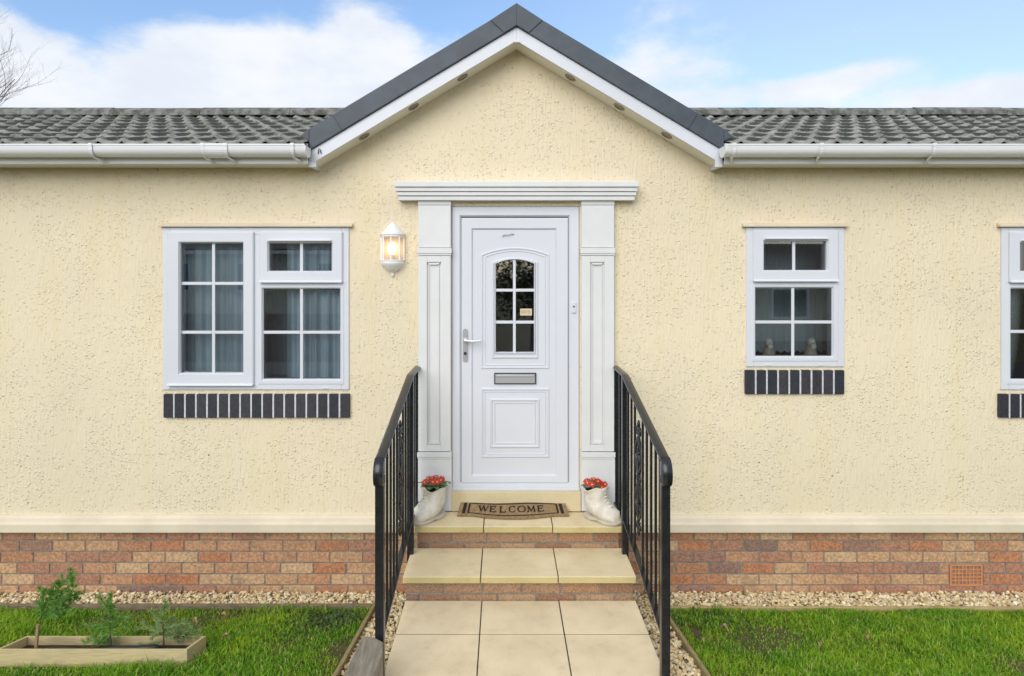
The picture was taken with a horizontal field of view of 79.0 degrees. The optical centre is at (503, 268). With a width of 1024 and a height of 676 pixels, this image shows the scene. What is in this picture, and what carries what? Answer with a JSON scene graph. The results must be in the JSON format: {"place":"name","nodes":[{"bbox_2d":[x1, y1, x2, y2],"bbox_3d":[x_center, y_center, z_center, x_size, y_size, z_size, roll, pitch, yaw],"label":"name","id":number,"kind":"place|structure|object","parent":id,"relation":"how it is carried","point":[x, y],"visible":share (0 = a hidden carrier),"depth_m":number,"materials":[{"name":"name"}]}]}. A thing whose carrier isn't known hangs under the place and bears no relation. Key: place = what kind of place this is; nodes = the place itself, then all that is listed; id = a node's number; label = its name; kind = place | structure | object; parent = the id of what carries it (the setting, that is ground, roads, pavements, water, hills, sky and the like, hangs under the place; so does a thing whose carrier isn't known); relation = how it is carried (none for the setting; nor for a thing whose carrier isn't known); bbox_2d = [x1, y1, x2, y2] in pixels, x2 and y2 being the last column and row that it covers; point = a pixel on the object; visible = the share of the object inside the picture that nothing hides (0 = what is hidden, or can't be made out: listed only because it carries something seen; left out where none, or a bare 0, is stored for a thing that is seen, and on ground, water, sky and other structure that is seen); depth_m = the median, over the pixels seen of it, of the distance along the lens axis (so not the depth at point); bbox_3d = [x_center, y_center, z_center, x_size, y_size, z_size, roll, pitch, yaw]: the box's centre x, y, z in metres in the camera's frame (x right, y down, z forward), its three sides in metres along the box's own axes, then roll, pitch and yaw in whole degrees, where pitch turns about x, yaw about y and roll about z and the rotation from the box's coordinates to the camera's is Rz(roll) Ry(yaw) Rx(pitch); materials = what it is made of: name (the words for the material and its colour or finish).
{"place":"outdoors","nodes":[
{"label":"outdoors","id":0,"kind":"place"},
{"bbox_2d":[0,610,1023,675],"bbox_3d":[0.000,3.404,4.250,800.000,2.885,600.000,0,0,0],"label":"ground","id":1,"kind":"structure","parent":0,"point":[342,649],"depth_m":3.58,"materials":[{"name":"plant"}]},
{"bbox_2d":[0,8,71,105],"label":"bare tree","id":2,"kind":"object","parent":1,"relation":"on","point":[9,88],"visible":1,"depth_m":24.91,"materials":[{"name":"brown plant"}]},
{"bbox_2d":[0,636,205,666],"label":"planter box","id":3,"kind":"object","parent":1,"relation":"on","point":[19,651],"visible":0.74,"depth_m":3.23,"materials":[{"name":"wood"}]},
{"bbox_2d":[34,624,39,648],"bbox_3d":[-2.479,1.983,3.299,0.030,0.186,0.014,0,0,0],"label":"wooden stake","id":4,"kind":"object","parent":3,"relation":"in","point":[37,636],"visible":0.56,"depth_m":3.29,"materials":[{"name":"brown wood"}]},
{"bbox_2d":[34,567,85,623],"bbox_3d":[-2.381,1.834,3.331,0.277,0.453,0.124,0,0,0],"label":"conifer sapling","id":5,"kind":"object","parent":3,"relation":"in","point":[53,605],"visible":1,"depth_m":3.32,"materials":[{"name":"green plant"}]},
{"bbox_2d":[45,644,160,648],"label":"soil","id":6,"kind":"structure","parent":3,"relation":"on","point":[153,646],"depth_m":3.33,"materials":[{"name":"brown soil"}]},
{"bbox_2d":[79,590,132,646],"bbox_3d":[-2.136,1.920,3.356,0.281,0.335,0.087,0,0,8],"label":"conifer sapling","id":7,"kind":"object","parent":3,"relation":"in","point":[110,607],"visible":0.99,"depth_m":3.35,"materials":[{"name":"green plant"}]},
{"bbox_2d":[131,598,202,648],"bbox_3d":[-1.844,1.940,3.382,0.393,0.294,0.091,0,0,0],"label":"conifer sapling","id":8,"kind":"object","parent":3,"relation":"in","point":[172,633],"visible":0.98,"depth_m":3.38,"materials":[{"name":"green plant"}]},
{"bbox_2d":[0,600,370,675],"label":"grass","id":9,"kind":"structure","parent":1,"relation":"on","point":[16,624],"depth_m":3.52,"materials":[{"name":"green plant"}]},
{"bbox_2d":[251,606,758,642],"bbox_3d":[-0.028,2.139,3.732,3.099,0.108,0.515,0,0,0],"label":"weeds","id":10,"kind":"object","parent":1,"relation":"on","point":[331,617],"visible":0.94,"depth_m":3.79,"materials":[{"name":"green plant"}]},
{"bbox_2d":[0,589,1023,675],"bbox_3d":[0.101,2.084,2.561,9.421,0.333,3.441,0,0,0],"label":"gravel","id":11,"kind":"structure","parent":1,"relation":"on","point":[909,598],"depth_m":4.12,"materials":[{"name":"beige gravel"}]},
{"bbox_2d":[0,603,372,609],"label":"timber edging","id":12,"kind":"object","parent":11,"relation":"on","point":[174,606],"visible":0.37,"depth_m":4.00,"materials":[{"name":"brown wood"}]},
{"bbox_2d":[332,601,374,675],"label":"timber edging","id":13,"kind":"object","parent":11,"relation":"on","point":[349,650],"visible":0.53,"depth_m":3.42,"materials":[{"name":"brown wood"}]},
{"bbox_2d":[344,636,382,675],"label":"edge stone","id":14,"kind":"object","parent":11,"relation":"on","point":[367,659],"visible":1,"depth_m":2.78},
{"bbox_2d":[373,366,420,675],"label":"stair railing","id":15,"kind":"object","parent":11,"relation":"on","point":[406,428],"visible":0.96,"depth_m":3.35,"materials":[{"name":"black metal"}]},
{"bbox_2d":[403,512,635,601],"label":"door steps","id":16,"kind":"structure","parent":11,"relation":"on","point":[576,556],"depth_m":3.79,"materials":[{"name":"stone"}]},
{"bbox_2d":[414,482,447,525],"bbox_3d":[-0.500,1.531,4.067,0.292,0.228,0.164,0,0,-40],"label":"boot planter","id":17,"kind":"object","parent":16,"relation":"on","point":[428,508],"visible":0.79,"depth_m":4.03,"materials":[{"name":"white ceramic"}]},
{"bbox_2d":[418,475,450,490],"bbox_3d":[-0.456,1.412,4.103,0.208,0.070,0.196,0,0,43],"label":"primrose plant","id":18,"kind":"object","parent":17,"relation":"in","point":[434,482],"visible":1,"depth_m":4.08,"materials":[{"name":"red plant"}]},
{"bbox_2d":[457,502,568,519],"bbox_3d":[0.065,1.612,4.129,0.744,0.064,0.142,0,0,0],"label":"door mat","id":19,"kind":"object","parent":16,"relation":"on","point":[518,511],"depth_m":4.14,"materials":[{"name":"brown fabric"}]},
{"bbox_2d":[583,479,620,525],"bbox_3d":[0.651,1.530,4.057,0.292,0.229,0.164,0,0,38],"label":"boot planter","id":20,"kind":"object","parent":16,"relation":"on","point":[602,509],"visible":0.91,"depth_m":4.02,"materials":[{"name":"white ceramic"}]},
{"bbox_2d":[581,477,607,488],"bbox_3d":[0.608,1.413,4.101,0.180,0.068,0.181,0,0,18],"label":"primrose plant","id":21,"kind":"object","parent":20,"relation":"in","point":[596,483],"visible":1,"depth_m":4.07,"materials":[{"name":"red plant"}]},
{"bbox_2d":[613,366,672,675],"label":"stair railing","id":22,"kind":"object","parent":11,"relation":"on","point":[624,387],"visible":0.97,"depth_m":3.35,"materials":[{"name":"black metal"}]},
{"bbox_2d":[0,3,1023,593],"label":"park home","id":23,"kind":"object","parent":1,"relation":"on","point":[574,219],"visible":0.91,"depth_m":4.25,"materials":[{"name":"paint"}]},
{"bbox_2d":[186,244,242,370],"bbox_3d":[-2.040,0.259,4.366,0.534,1.064,0.051,0,0,0],"label":"curtain","id":24,"kind":"object","parent":23,"relation":"hanging from","point":[228,306],"visible":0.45,"depth_m":4.37,"materials":[{"name":"grey fabric"}]},
{"bbox_2d":[163,227,348,389],"bbox_3d":[-1.690,0.273,4.377,1.271,1.108,0.347,0,0,0],"label":"window","id":25,"kind":"structure","parent":23,"relation":"in","point":[259,276],"depth_m":4.23,"materials":[{"name":"white plastic"}]},
{"bbox_2d":[267,244,286,375],"bbox_3d":[-1.679,0.245,4.580,0.290,1.092,0.021,0,0,0],"label":"curtain","id":26,"kind":"object","parent":23,"relation":"hanging from","point":[276,321],"visible":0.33,"depth_m":4.58,"materials":[{"name":"grey fabric"}]},
{"bbox_2d":[287,244,339,376],"bbox_3d":[-1.312,0.265,4.365,0.389,1.052,0.081,0,0,0],"label":"curtain","id":27,"kind":"object","parent":23,"relation":"hanging from","point":[321,352],"visible":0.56,"depth_m":4.37,"materials":[{"name":"grey fabric"}]},
{"bbox_2d":[380,221,404,276],"bbox_3d":[-0.756,-0.130,4.205,0.168,0.383,0.089,0,0,0],"label":"wall lantern","id":28,"kind":"object","parent":23,"relation":"attached to","point":[392,247],"depth_m":4.21,"materials":[{"name":"white metal"}]},
{"bbox_2d":[461,218,567,482],"bbox_3d":[0.079,0.561,4.256,0.732,1.816,0.127,0,0,0],"label":"door","id":29,"kind":"structure","parent":23,"relation":"in","point":[514,404],"depth_m":4.26,"materials":[{"name":"white plastic"}]},
{"bbox_2d":[755,242,826,352],"bbox_3d":[2.192,0.166,4.670,0.808,0.935,0.018,0,0,0],"label":"curtain","id":30,"kind":"object","parent":23,"relation":"hanging from","point":[775,303],"visible":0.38,"depth_m":4.67,"materials":[{"name":"grey fabric"}]},
{"bbox_2d":[746,227,843,366],"bbox_3d":[1.994,0.195,4.377,0.668,0.952,0.347,0,0,0],"label":"window","id":31,"kind":"structure","parent":23,"relation":"in","point":[830,276],"depth_m":4.24,"materials":[{"name":"white plastic"}]},
{"bbox_2d":[762,338,775,354],"bbox_3d":[1.862,0.570,4.354,0.088,0.164,0.087,0,0,0],"label":"bird ornament","id":32,"kind":"object","parent":31,"relation":"in","point":[768,349],"visible":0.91,"depth_m":4.33,"materials":[{"name":"grey ceramic"}]},
{"bbox_2d":[803,338,816,354],"bbox_3d":[2.153,0.570,4.354,0.088,0.164,0.087,0,0,0],"label":"bird ornament","id":33,"kind":"object","parent":31,"relation":"in","point":[810,348],"visible":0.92,"depth_m":4.33,"materials":[{"name":"grey ceramic"}]},
{"bbox_2d":[1000,227,1023,389],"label":"window","id":34,"kind":"structure","parent":23,"relation":"in","point":[1011,238],"depth_m":4.24,"materials":[{"name":"white plastic"}]},
{"bbox_2d":[670,617,710,675],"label":"timber edging","id":35,"kind":"object","parent":1,"relation":"on","point":[688,648],"visible":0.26,"depth_m":3.33,"materials":[{"name":"wood"}]},
{"bbox_2d":[670,603,1023,675],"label":"grass","id":36,"kind":"structure","parent":1,"relation":"on","point":[947,632],"depth_m":3.49,"materials":[{"name":"green plant"}]},
{"bbox_2d":[670,606,1023,611],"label":"timber edging","id":37,"kind":"object","parent":1,"relation":"on","point":[905,608],"depth_m":3.98,"materials":[{"name":"brown wood"}]},
{"bbox_2d":[0,0,1023,107],"label":"sky","id":38,"kind":"structure","parent":0,"point":[121,53],"materials":[{"name":"blue"}]},
{"bbox_2d":[385,601,659,675],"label":"path","id":39,"kind":"structure","parent":0,"point":[522,638],"depth_m":3.24,"materials":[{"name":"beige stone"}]}
]}

